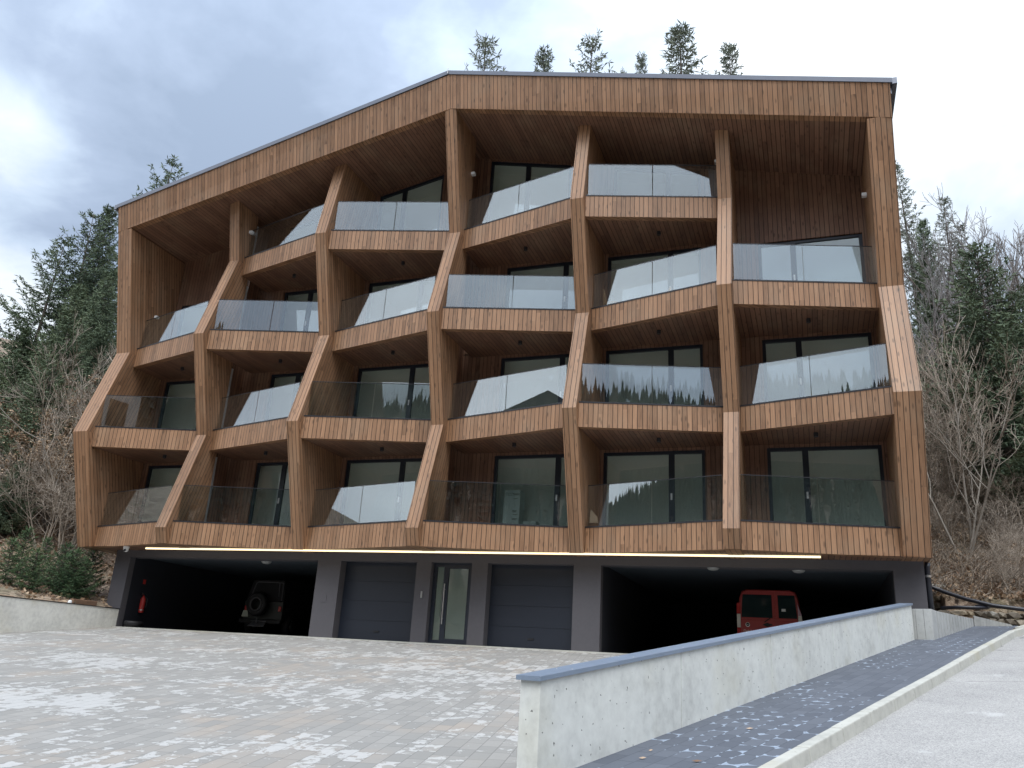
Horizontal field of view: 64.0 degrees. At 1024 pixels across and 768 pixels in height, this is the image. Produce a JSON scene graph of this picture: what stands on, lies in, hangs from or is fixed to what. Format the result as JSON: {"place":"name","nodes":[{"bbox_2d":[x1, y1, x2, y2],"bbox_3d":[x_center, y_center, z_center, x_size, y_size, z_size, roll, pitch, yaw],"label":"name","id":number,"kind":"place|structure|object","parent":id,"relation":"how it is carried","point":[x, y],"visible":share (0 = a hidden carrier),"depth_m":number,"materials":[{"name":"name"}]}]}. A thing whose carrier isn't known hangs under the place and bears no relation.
{"place":"outdoors","nodes":[
{"label":"outdoors","id":0,"kind":"place"},
{"bbox_2d":[0,627,618,767],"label":"paved yard","id":1,"kind":"structure","parent":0,"point":[109,697],"depth_m":10.90,"materials":[{"name":"stone"}]},
{"bbox_2d":[111,626,625,654],"bbox_3d":[-1.850,6.884,21.224,21.760,0.303,0.210,-3,-20,19],"label":"threshold strip","id":2,"kind":"object","parent":1,"relation":"on","point":[378,641],"visible":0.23,"depth_m":21.72,"materials":[{"name":"concrete"}]},
{"bbox_2d":[516,603,914,767],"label":"retaining wall","id":3,"kind":"structure","parent":1,"relation":"on","point":[576,715],"depth_m":8.66,"materials":[{"name":"concrete"}]},
{"bbox_2d":[0,338,1023,619],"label":"hillside","id":4,"kind":"structure","parent":0,"point":[106,592],"depth_m":25.51,"materials":[{"name":"brown soil"}]},
{"bbox_2d":[0,357,24,478],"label":"spruce tree","id":5,"kind":"object","parent":4,"relation":"on","point":[4,380],"visible":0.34,"depth_m":36.48,"materials":[{"name":"green plant"}]},
{"bbox_2d":[0,536,28,583],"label":"young spruce","id":6,"kind":"object","parent":4,"relation":"on","point":[16,545],"visible":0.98,"depth_m":24.26,"materials":[{"name":"green plant"}]},
{"bbox_2d":[0,327,36,409],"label":"spruce tree","id":7,"kind":"object","parent":4,"relation":"on","point":[21,349],"visible":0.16,"depth_m":39.35,"materials":[{"name":"green plant"}]},
{"bbox_2d":[0,460,40,536],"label":"spruce tree","id":8,"kind":"object","parent":4,"relation":"on","point":[5,523],"visible":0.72,"depth_m":30.30,"materials":[{"name":"green plant"}]},
{"bbox_2d":[6,526,38,573],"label":"young spruce","id":9,"kind":"object","parent":4,"relation":"on","point":[25,539],"visible":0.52,"depth_m":26.38,"materials":[{"name":"green plant"}]},
{"bbox_2d":[0,547,56,592],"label":"young spruce","id":10,"kind":"object","parent":4,"relation":"on","point":[29,575],"visible":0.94,"depth_m":24.36,"materials":[{"name":"green plant"}]},
{"bbox_2d":[0,431,74,531],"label":"bare shrub","id":11,"kind":"object","parent":4,"relation":"on","point":[5,470],"visible":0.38,"depth_m":31.26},
{"bbox_2d":[0,442,75,549],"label":"bare shrub","id":12,"kind":"object","parent":4,"relation":"on","point":[26,488],"visible":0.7,"depth_m":30.16,"materials":[{"name":"plant"}]},
{"bbox_2d":[0,356,76,508],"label":"spruce tree","id":13,"kind":"object","parent":4,"relation":"on","point":[27,419],"visible":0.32,"depth_m":33.80,"materials":[{"name":"green plant"}]},
{"bbox_2d":[0,391,82,538],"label":"beech shrub","id":14,"kind":"object","parent":4,"relation":"on","point":[38,444],"visible":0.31,"depth_m":31.73,"materials":[{"name":"brown plant"}]},
{"bbox_2d":[27,536,56,582],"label":"young spruce","id":15,"kind":"object","parent":4,"relation":"on","point":[47,541],"visible":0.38,"depth_m":25.87,"materials":[{"name":"green plant"}]},
{"bbox_2d":[0,369,92,515],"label":"bare tree","id":16,"kind":"object","parent":4,"relation":"on","point":[13,434],"visible":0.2,"depth_m":33.12,"materials":[{"name":"brown plant"}]},
{"bbox_2d":[0,234,93,411],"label":"spruce tree","id":17,"kind":"object","parent":4,"relation":"on","point":[26,322],"visible":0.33,"depth_m":40.37,"materials":[{"name":"green plant"}]},
{"bbox_2d":[0,284,95,510],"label":"spruce tree","id":18,"kind":"object","parent":4,"relation":"on","point":[65,330],"visible":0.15,"depth_m":36.64,"materials":[{"name":"green plant"}]},
{"bbox_2d":[0,327,96,516],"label":"bare tree","id":19,"kind":"object","parent":4,"relation":"on","point":[72,373],"visible":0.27,"depth_m":34.99,"materials":[{"name":"brown plant"}]},
{"bbox_2d":[36,464,77,559],"bbox_3d":[-15.370,4.824,29.903,3.650,3.909,4.154,3,-19,2],"label":"bare shrub","id":20,"kind":"object","parent":4,"relation":"on","point":[72,509],"visible":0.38,"depth_m":29.26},
{"bbox_2d":[0,343,116,550],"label":"bare tree","id":21,"kind":"object","parent":4,"relation":"on","point":[70,445],"visible":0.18,"depth_m":30.43,"materials":[{"name":"brown plant"}]},
{"bbox_2d":[0,595,119,632],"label":"wall","id":22,"kind":"structure","parent":4,"relation":"on","point":[18,614],"depth_m":22.81,"materials":[{"name":"concrete"}]},
{"bbox_2d":[2,209,117,408],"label":"spruce tree","id":23,"kind":"object","parent":4,"relation":"on","point":[81,276],"visible":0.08,"depth_m":42.23,"materials":[{"name":"green plant"}]},
{"bbox_2d":[38,541,81,588],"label":"young spruce","id":24,"kind":"object","parent":4,"relation":"on","point":[69,546],"visible":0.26,"depth_m":25.80,"materials":[{"name":"green plant"}]},
{"bbox_2d":[45,552,78,593],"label":"young spruce","id":25,"kind":"object","parent":4,"relation":"on","point":[56,584],"visible":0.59,"depth_m":25.09,"materials":[{"name":"green plant"}]},
{"bbox_2d":[34,368,101,531],"bbox_3d":[-17.645,3.168,35.210,7.090,7.422,6.245,19,-24,-38],"label":"beech shrub","id":26,"kind":"object","parent":4,"relation":"on","point":[47,431],"visible":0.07,"depth_m":33.11,"materials":[{"name":"brown plant"}]},
{"bbox_2d":[44,547,100,598],"bbox_3d":[-13.506,5.821,25.204,1.638,1.658,1.572,18,-24,-36],"label":"young spruce","id":27,"kind":"object","parent":4,"relation":"on","point":[78,552],"visible":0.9,"depth_m":25.05,"materials":[{"name":"green plant"}]},
{"bbox_2d":[31,203,117,388],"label":"spruce tree","id":28,"kind":"object","parent":4,"relation":"on","point":[106,229],"visible":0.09,"depth_m":44.79,"materials":[{"name":"green plant"}]},
{"bbox_2d":[44,307,115,454],"bbox_3d":[-15.785,2.446,34.842,7.975,9.807,8.756,14,-22,-29],"label":"bare tree","id":29,"kind":"object","parent":4,"relation":"on","point":[88,383],"visible":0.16,"depth_m":33.56,"materials":[{"name":"brown plant"}]},
{"bbox_2d":[65,556,98,598],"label":"young spruce","id":30,"kind":"object","parent":4,"relation":"on","point":[86,583],"visible":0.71,"depth_m":25.33,"materials":[{"name":"green plant"}]},
{"bbox_2d":[53,264,117,493],"bbox_3d":[-20.364,-0.178,39.217,4.388,12.259,4.480,16,-22,-32],"label":"spruce tree","id":31,"kind":"object","parent":4,"relation":"on","point":[99,323],"visible":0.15,"depth_m":39.75,"materials":[{"name":"green plant"}]},
{"bbox_2d":[72,549,110,593],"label":"young spruce","id":32,"kind":"object","parent":4,"relation":"on","point":[93,557],"visible":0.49,"depth_m":26.28,"materials":[{"name":"green plant"}]},
{"bbox_2d":[42,155,189,356],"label":"spruce tree","id":33,"kind":"object","parent":4,"relation":"on","point":[167,176],"visible":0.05,"depth_m":57.56,"materials":[{"name":"green plant"}]},
{"bbox_2d":[464,31,505,70],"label":"spruce tree","id":34,"kind":"object","parent":4,"relation":"on","point":[484,43],"visible":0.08,"depth_m":58.51,"materials":[{"name":"green plant"}]},
{"bbox_2d":[73,70,933,653],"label":"apartment building","id":35,"kind":"structure","parent":4,"relation":"on","point":[371,362],"depth_m":23.31,"materials":[{"name":"brown wood"}]},
{"bbox_2d":[124,621,142,627],"bbox_3d":[-11.638,7.386,25.188,0.559,0.190,0.559,-3,-20,19],"label":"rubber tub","id":36,"kind":"object","parent":35,"relation":"in","point":[138,624],"visible":0.77,"depth_m":24.98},
{"bbox_2d":[138,465,182,521],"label":"window","id":37,"kind":"structure","parent":35,"relation":"in","point":[151,468],"depth_m":27.37,"materials":[{"name":"black metal"}]},
{"bbox_2d":[157,380,195,429],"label":"window","id":38,"kind":"structure","parent":35,"relation":"in","point":[168,384],"depth_m":28.38,"materials":[{"name":"black metal"}]},
{"bbox_2d":[176,304,207,336],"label":"window","id":39,"kind":"structure","parent":35,"relation":"in","point":[202,305],"depth_m":29.38,"materials":[{"name":"black metal"}]},
{"bbox_2d":[248,462,287,524],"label":"window","id":40,"kind":"structure","parent":35,"relation":"in","point":[284,465],"depth_m":25.75,"materials":[{"name":"black metal"}]},
{"bbox_2d":[239,580,313,635],"bbox_3d":[-7.715,7.880,28.458,1.859,1.839,3.920,-3,-20,19],"label":"off road car","id":41,"kind":"object","parent":35,"relation":"in","point":[287,604],"visible":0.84,"depth_m":27.22,"materials":[{"name":"green paint"}]},
{"bbox_2d":[265,373,304,419],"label":"window","id":42,"kind":"structure","parent":35,"relation":"in","point":[298,375],"depth_m":26.86,"materials":[{"name":"black metal"}]},
{"bbox_2d":[279,289,316,330],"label":"window","id":43,"kind":"structure","parent":35,"relation":"in","point":[310,293],"depth_m":27.79,"materials":[{"name":"black metal"}]},
{"bbox_2d":[289,218,319,241],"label":"window","id":44,"kind":"structure","parent":35,"relation":"in","point":[316,221],"depth_m":28.93,"materials":[{"name":"black metal"}]},
{"bbox_2d":[338,562,416,641],"bbox_3d":[-3.663,6.015,22.704,2.362,2.098,0.070,-3,-20,19],"label":"garage door","id":45,"kind":"structure","parent":35,"relation":"in","point":[377,599],"depth_m":22.70,"materials":[{"name":"grey metal"}]},
{"bbox_2d":[339,458,422,523],"bbox_3d":[-3.758,3.367,24.325,2.870,2.320,0.105,-3,-20,19],"label":"window","id":46,"kind":"structure","parent":35,"relation":"in","point":[402,461],"depth_m":24.52,"materials":[{"name":"black metal"}]},
{"bbox_2d":[353,364,428,417],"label":"window","id":47,"kind":"structure","parent":35,"relation":"in","point":[412,368],"depth_m":25.52,"materials":[{"name":"black metal"}]},
{"bbox_2d":[365,276,436,322],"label":"window","id":48,"kind":"structure","parent":35,"relation":"in","point":[421,283],"depth_m":26.65,"materials":[{"name":"black metal"}]},
{"bbox_2d":[377,175,443,229],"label":"window","id":49,"kind":"structure","parent":35,"relation":"in","point":[405,191],"depth_m":27.76,"materials":[{"name":"black metal"}]},
{"bbox_2d":[427,563,471,644],"bbox_3d":[-1.622,5.843,21.843,1.182,2.098,0.141,-3,-20,19],"label":"entrance door","id":50,"kind":"structure","parent":35,"relation":"in","point":[448,566],"depth_m":21.89,"materials":[{"name":"grey metal"}]},
{"bbox_2d":[502,490,524,523],"bbox_3d":[0.038,3.723,23.197,0.486,1.383,0.406,-3,-20,19],"label":"carton box","id":51,"kind":"object","parent":35,"relation":"in","point":[513,507],"visible":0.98,"depth_m":23.11,"materials":[{"name":"white"}]},
{"bbox_2d":[491,454,563,525],"bbox_3d":[0.623,3.106,22.789,2.470,2.320,0.105,-3,-20,19],"label":"window","id":52,"kind":"structure","parent":35,"relation":"in","point":[558,457],"depth_m":22.94,"materials":[{"name":"black metal"}]},
{"bbox_2d":[487,162,570,221],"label":"window","id":53,"kind":"structure","parent":35,"relation":"in","point":[528,166],"depth_m":26.41,"materials":[{"name":"black metal"}]},
{"bbox_2d":[487,565,573,650],"bbox_3d":[0.517,5.766,21.239,2.339,2.098,0.070,-3,-20,19],"label":"garage door","id":54,"kind":"structure","parent":35,"relation":"in","point":[531,605],"depth_m":21.23,"materials":[{"name":"grey metal"}]},
{"bbox_2d":[498,354,569,410],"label":"window","id":55,"kind":"structure","parent":35,"relation":"in","point":[562,357],"depth_m":24.03,"materials":[{"name":"black metal"}]},
{"bbox_2d":[505,261,572,308],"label":"window","id":56,"kind":"structure","parent":35,"relation":"in","point":[566,265],"depth_m":24.99,"materials":[{"name":"black metal"}]},
{"bbox_2d":[602,450,705,525],"bbox_3d":[3.747,2.920,21.693,2.720,2.320,0.105,-3,-20,19],"label":"window","id":57,"kind":"structure","parent":35,"relation":"in","point":[671,454],"depth_m":21.76,"materials":[{"name":"black metal"}]},
{"bbox_2d":[605,344,703,404],"bbox_3d":[3.920,0.089,22.669,2.720,2.320,0.105,-3,-20,19],"label":"window","id":58,"kind":"structure","parent":35,"relation":"in","point":[670,350],"depth_m":22.75,"materials":[{"name":"black metal"}]},
{"bbox_2d":[607,248,701,301],"bbox_3d":[4.094,-2.743,23.645,2.720,2.320,0.105,-3,-20,19],"label":"window","id":59,"kind":"structure","parent":35,"relation":"in","point":[670,259],"depth_m":23.83,"materials":[{"name":"black metal"}]},
{"bbox_2d":[614,167,699,195],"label":"window","id":60,"kind":"structure","parent":35,"relation":"in","point":[667,173],"depth_m":24.70,"materials":[{"name":"black metal"}]},
{"bbox_2d":[737,589,802,632],"bbox_3d":[7.259,6.834,22.773,1.621,1.850,4.295,-3,-20,19],"label":"red van","id":61,"kind":"object","parent":35,"relation":"in","point":[757,609],"visible":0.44,"depth_m":21.09,"materials":[{"name":"paint"}]},
{"bbox_2d":[758,233,865,281],"bbox_3d":[8.114,-2.935,22.218,2.700,2.220,0.105,-3,-20,19],"label":"window","id":62,"kind":"structure","parent":35,"relation":"in","point":[792,247],"depth_m":22.46,"materials":[{"name":"black glass"}]},
{"bbox_2d":[762,333,875,401],"bbox_3d":[7.944,-0.150,21.259,2.700,2.320,0.105,-3,-20,19],"label":"window","id":63,"kind":"structure","parent":35,"relation":"in","point":[798,341],"depth_m":21.51,"materials":[{"name":"black metal"}]},
{"bbox_2d":[767,445,888,525],"bbox_3d":[7.770,2.681,20.283,2.700,2.320,0.105,-3,-20,19],"label":"window","id":64,"kind":"structure","parent":35,"relation":"in","point":[805,458],"depth_m":20.48,"materials":[{"name":"black metal"}]},
{"bbox_2d":[0,394,1023,602],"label":"dry undergrowth","id":65,"kind":"object","parent":4,"relation":"on","point":[966,559],"visible":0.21,"depth_m":23.49,"materials":[{"name":"plant"}]},
{"bbox_2d":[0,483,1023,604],"bbox_3d":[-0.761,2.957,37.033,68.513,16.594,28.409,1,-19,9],"label":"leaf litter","id":66,"kind":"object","parent":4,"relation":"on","point":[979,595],"visible":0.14,"depth_m":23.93,"materials":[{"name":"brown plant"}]},
{"bbox_2d":[533,43,554,71],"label":"spruce tree","id":67,"kind":"object","parent":4,"relation":"on","point":[542,57],"visible":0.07,"depth_m":59.65,"materials":[{"name":"green plant"}]},
{"bbox_2d":[568,28,616,72],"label":"spruce tree","id":68,"kind":"object","parent":4,"relation":"on","point":[590,45],"visible":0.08,"depth_m":58.91,"materials":[{"name":"green plant"}]},
{"bbox_2d":[634,52,647,73],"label":"spruce tree","id":69,"kind":"object","parent":4,"relation":"on","point":[640,61],"visible":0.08,"depth_m":59.72,"materials":[{"name":"green plant"}]},
{"bbox_2d":[660,18,707,74],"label":"spruce tree","id":70,"kind":"object","parent":4,"relation":"on","point":[679,37],"visible":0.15,"depth_m":58.79,"materials":[{"name":"green plant"}]},
{"bbox_2d":[714,42,743,74],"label":"spruce tree","id":71,"kind":"object","parent":4,"relation":"on","point":[731,48],"visible":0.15,"depth_m":59.05,"materials":[{"name":"green plant"}]},
{"bbox_2d":[895,161,957,380],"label":"spruce tree","id":72,"kind":"object","parent":4,"relation":"on","point":[912,217],"visible":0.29,"depth_m":42.28,"materials":[{"name":"green plant"}]},
{"bbox_2d":[906,218,965,423],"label":"spruce tree","id":73,"kind":"object","parent":4,"relation":"on","point":[922,224],"visible":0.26,"depth_m":40.46,"materials":[{"name":"green plant"}]},
{"bbox_2d":[913,318,971,455],"bbox_3d":[17.006,0.506,35.978,6.751,6.352,5.931,19,-24,-37],"label":"bare shrub","id":74,"kind":"object","parent":4,"relation":"on","point":[926,353],"visible":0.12,"depth_m":35.12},
{"bbox_2d":[903,231,991,431],"bbox_3d":[20.781,-2.462,38.255,3.274,10.440,5.762,-10,-23,34],"label":"bare tree","id":75,"kind":"object","parent":4,"relation":"on","point":[941,260],"visible":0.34,"depth_m":38.55,"materials":[{"name":"brown plant"}]},
{"bbox_2d":[905,253,991,456],"bbox_3d":[18.219,-1.072,36.083,5.649,9.501,5.521,12,-21,-23],"label":"bare tree","id":76,"kind":"object","parent":4,"relation":"on","point":[935,312],"visible":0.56,"depth_m":35.47,"materials":[{"name":"brown plant"}]},
{"bbox_2d":[929,489,978,542],"bbox_3d":[13.258,4.144,25.373,1.825,1.954,2.077,2,-19,5],"label":"bare shrub","id":77,"kind":"object","parent":4,"relation":"on","point":[933,516],"visible":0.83,"depth_m":25.34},
{"bbox_2d":[929,196,981,363],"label":"spruce tree","id":78,"kind":"object","parent":4,"relation":"on","point":[945,201],"visible":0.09,"depth_m":45.12,"materials":[{"name":"green plant"}]},
{"bbox_2d":[899,182,1012,427],"bbox_3d":[20.927,-3.129,39.110,7.139,12.006,6.977,-3,-20,19],"label":"bare tree","id":79,"kind":"object","parent":4,"relation":"on","point":[916,286],"visible":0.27,"depth_m":39.09,"materials":[{"name":"brown plant"}]},
{"bbox_2d":[901,200,1011,349],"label":"bare tree","id":80,"kind":"object","parent":4,"relation":"on","point":[953,222],"visible":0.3,"depth_m":41.98,"materials":[{"name":"brown plant"}]},
{"bbox_2d":[921,356,991,499],"bbox_3d":[16.812,2.044,31.278,5.475,5.863,6.231,5,-19,-4],"label":"bare shrub","id":81,"kind":"object","parent":4,"relation":"on","point":[942,419],"visible":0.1,"depth_m":30.64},
{"bbox_2d":[915,304,1010,541],"bbox_3d":[13.902,1.315,25.801,3.715,8.649,2.724,-13,-25,39],"label":"bare tree","id":82,"kind":"object","parent":4,"relation":"on","point":[959,438],"visible":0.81,"depth_m":26.16,"materials":[{"name":"brown plant"}]},
{"bbox_2d":[924,383,1010,535],"bbox_3d":[14.112,2.487,27.038,4.015,5.678,4.408,6,-19,-6],"label":"bare tree","id":83,"kind":"object","parent":4,"relation":"on","point":[940,443],"visible":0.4,"depth_m":26.34,"materials":[{"name":"brown plant"}]},
{"bbox_2d":[918,241,1023,529],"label":"spruce tree","id":84,"kind":"object","parent":4,"relation":"on","point":[977,311],"visible":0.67,"depth_m":28.47,"materials":[{"name":"green plant"}]},
{"bbox_2d":[918,337,1023,555],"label":"bare tree","id":85,"kind":"object","parent":4,"relation":"on","point":[974,533],"visible":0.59,"depth_m":24.99,"materials":[{"name":"brown plant"}]},
{"bbox_2d":[921,361,1020,518],"bbox_3d":[14.552,2.242,27.680,5.712,5.375,5.019,15,-22,-29],"label":"bare shrub","id":86,"kind":"object","parent":4,"relation":"on","point":[935,440],"visible":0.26,"depth_m":27.28,"materials":[{"name":"plant"}]},
{"bbox_2d":[926,438,1017,526],"bbox_3d":[14.578,3.334,26.684,3.323,3.127,2.920,8,-19,-12],"label":"bare shrub","id":87,"kind":"object","parent":4,"relation":"on","point":[946,489],"visible":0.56,"depth_m":26.66,"materials":[{"name":"plant"}]},
{"bbox_2d":[932,585,1023,611],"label":"drain pipe","id":88,"kind":"object","parent":4,"relation":"on","point":[975,601],"visible":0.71,"depth_m":20.31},
{"bbox_2d":[949,223,1009,377],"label":"spruce tree","id":89,"kind":"object","parent":4,"relation":"on","point":[963,240],"visible":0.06,"depth_m":43.43,"materials":[{"name":"green plant"}]},
{"bbox_2d":[938,610,1023,628],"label":"stone wall","id":90,"kind":"structure","parent":4,"relation":"on","point":[999,616],"depth_m":20.42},
{"bbox_2d":[941,604,991,609],"bbox_3d":[11.511,5.559,20.502,1.348,0.244,0.772,10,-20,-18],"label":"drain pipe","id":91,"kind":"object","parent":90,"relation":"on","point":[979,607],"visible":0.81,"depth_m":20.29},
{"bbox_2d":[942,206,1023,415],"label":"bare tree","id":92,"kind":"object","parent":4,"relation":"on","point":[1015,239],"visible":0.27,"depth_m":40.01,"materials":[{"name":"grey plant"}]},
{"bbox_2d":[942,455,1023,524],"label":"bare shrub","id":93,"kind":"object","parent":4,"relation":"on","point":[983,490],"visible":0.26,"depth_m":27.25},
{"bbox_2d":[960,492,1023,560],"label":"bare shrub","id":94,"kind":"object","parent":4,"relation":"on","point":[997,518],"visible":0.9,"depth_m":24.39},
{"bbox_2d":[962,463,1023,542],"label":"bare shrub","id":95,"kind":"object","parent":4,"relation":"on","point":[1021,511],"visible":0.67,"depth_m":26.12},
{"bbox_2d":[963,525,1023,574],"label":"bare shrub","id":96,"kind":"object","parent":4,"relation":"on","point":[1006,551],"visible":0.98,"depth_m":22.99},
{"bbox_2d":[967,228,1023,324],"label":"bare tree","id":97,"kind":"object","parent":4,"relation":"on","point":[1012,265],"visible":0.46,"depth_m":38.36,"materials":[{"name":"grey plant"}]},
{"bbox_2d":[979,557,1020,588],"bbox_3d":[13.057,5.130,21.928,1.039,0.977,0.912,-4,-20,22],"label":"bare shrub","id":98,"kind":"object","parent":4,"relation":"on","point":[1002,570],"visible":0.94,"depth_m":21.83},
{"bbox_2d":[979,234,1023,328],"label":"bare tree","id":99,"kind":"object","parent":4,"relation":"on","point":[998,260],"visible":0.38,"depth_m":38.90,"materials":[{"name":"grey plant"}]},
{"bbox_2d":[986,326,1023,508],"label":"spruce tree","id":100,"kind":"object","parent":4,"relation":"on","point":[1019,336],"visible":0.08,"depth_m":28.55,"materials":[{"name":"green plant"}]},
{"bbox_2d":[986,284,1023,466],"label":"spruce tree","id":101,"kind":"object","parent":4,"relation":"on","point":[1020,295],"visible":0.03,"depth_m":33.73,"materials":[{"name":"green plant"}]},
{"bbox_2d":[0,0,1023,344],"label":"sky","id":102,"kind":"structure","parent":0,"point":[94,93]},
{"bbox_2d":[576,626,1016,767],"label":"pavement","id":103,"kind":"structure","parent":0,"point":[780,722],"depth_m":9.23,"materials":[{"name":"stone"}]},
{"bbox_2d":[912,609,938,639],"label":"block pillar","id":104,"kind":"structure","parent":103,"relation":"on","point":[925,625],"depth_m":16.71,"materials":[{"name":"grey concrete"}]},
{"bbox_2d":[936,611,973,637],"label":"ribbed wall","id":105,"kind":"structure","parent":103,"relation":"on","point":[948,624],"depth_m":17.68,"materials":[{"name":"grey concrete"}]},
{"bbox_2d":[973,616,1012,629],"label":"ribbed wall","id":106,"kind":"structure","parent":103,"relation":"on","point":[979,621],"depth_m":19.16,"materials":[{"name":"grey concrete"}]},
{"bbox_2d":[804,635,1023,767],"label":"road","id":107,"kind":"structure","parent":0,"point":[971,716],"depth_m":8.76,"materials":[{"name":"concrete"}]},
{"bbox_2d":[758,625,1023,767],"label":"kerb","id":108,"kind":"structure","parent":107,"relation":"on","point":[807,752],"depth_m":9.26,"materials":[{"name":"concrete"}]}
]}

